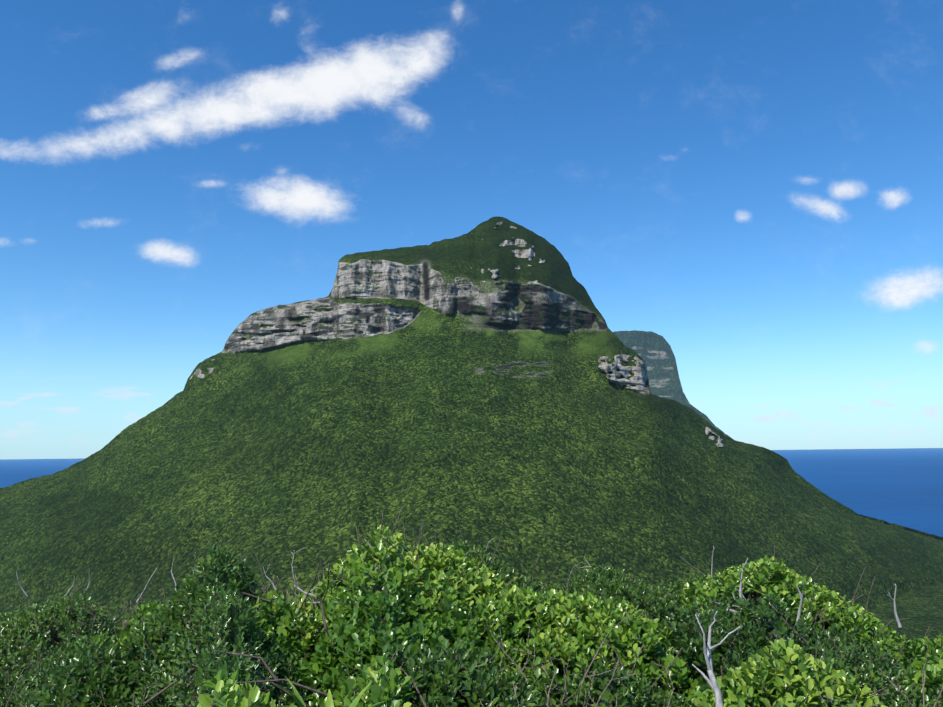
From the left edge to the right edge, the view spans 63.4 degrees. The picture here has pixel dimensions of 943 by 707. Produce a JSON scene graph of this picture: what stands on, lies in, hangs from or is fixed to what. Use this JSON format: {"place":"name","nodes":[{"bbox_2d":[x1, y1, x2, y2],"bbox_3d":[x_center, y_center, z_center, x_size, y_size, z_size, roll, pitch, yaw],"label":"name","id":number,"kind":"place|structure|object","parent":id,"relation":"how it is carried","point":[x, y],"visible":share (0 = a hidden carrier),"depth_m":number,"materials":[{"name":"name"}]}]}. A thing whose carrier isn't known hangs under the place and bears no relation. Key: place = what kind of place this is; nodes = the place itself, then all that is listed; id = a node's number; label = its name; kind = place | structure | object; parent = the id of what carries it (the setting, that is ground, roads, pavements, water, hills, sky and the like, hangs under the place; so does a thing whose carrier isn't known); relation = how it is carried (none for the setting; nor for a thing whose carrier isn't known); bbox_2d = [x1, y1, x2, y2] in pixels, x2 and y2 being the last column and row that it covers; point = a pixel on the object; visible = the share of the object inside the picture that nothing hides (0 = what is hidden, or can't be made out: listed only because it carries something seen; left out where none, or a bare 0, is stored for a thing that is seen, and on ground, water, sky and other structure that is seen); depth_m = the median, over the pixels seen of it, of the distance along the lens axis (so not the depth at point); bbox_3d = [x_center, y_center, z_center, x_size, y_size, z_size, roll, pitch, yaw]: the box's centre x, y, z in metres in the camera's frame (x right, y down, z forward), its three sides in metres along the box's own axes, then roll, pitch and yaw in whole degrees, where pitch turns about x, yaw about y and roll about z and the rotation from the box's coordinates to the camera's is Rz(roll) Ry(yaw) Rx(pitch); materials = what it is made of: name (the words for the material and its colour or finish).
{"place":"outdoors","nodes":[
{"label":"outdoors","id":0,"kind":"place"},
{"bbox_2d":[0,216,942,642],"bbox_3d":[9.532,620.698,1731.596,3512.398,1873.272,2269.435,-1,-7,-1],"label":"mountain","id":1,"kind":"structure","parent":0,"point":[482,384],"depth_m":1170.35,"materials":[{"name":"green plant"}]},
{"bbox_2d":[0,506,942,706],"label":"shrub","id":2,"kind":"object","parent":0,"point":[748,673],"depth_m":3.84,"materials":[{"name":"green plant"}]},
{"bbox_2d":[16,538,901,706],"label":"dead branches","id":3,"kind":"object","parent":2,"relation":"on","point":[713,684],"visible":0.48,"depth_m":4.38,"materials":[{"name":"grey wood"}]},
{"bbox_2d":[92,570,942,706],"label":"dry twigs","id":4,"kind":"object","parent":3,"relation":"on","point":[585,676],"visible":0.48,"depth_m":3.45,"materials":[{"name":"wood"}]},
{"bbox_2d":[253,676,897,706],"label":"strap leaves","id":5,"kind":"object","parent":2,"relation":"on","point":[301,703],"visible":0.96,"depth_m":2.40,"materials":[{"name":"green plant"}]},
{"bbox_2d":[0,448,942,536],"bbox_3d":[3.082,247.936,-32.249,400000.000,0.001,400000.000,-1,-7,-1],"label":"sea","id":6,"kind":"structure","parent":0,"point":[902,487],"depth_m":7007.02,"materials":[{"name":"blue liquid"}]},
{"bbox_2d":[613,330,733,439],"bbox_3d":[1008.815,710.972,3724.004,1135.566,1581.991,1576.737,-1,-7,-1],"label":"distant mountain","id":7,"kind":"structure","parent":6,"relation":"on","point":[654,351],"depth_m":3409.49,"materials":[{"name":"grey stone"}]},
{"bbox_2d":[0,0,942,459],"label":"sky","id":8,"kind":"structure","parent":0,"point":[753,187],"materials":[{"name":"blue"}]}
]}

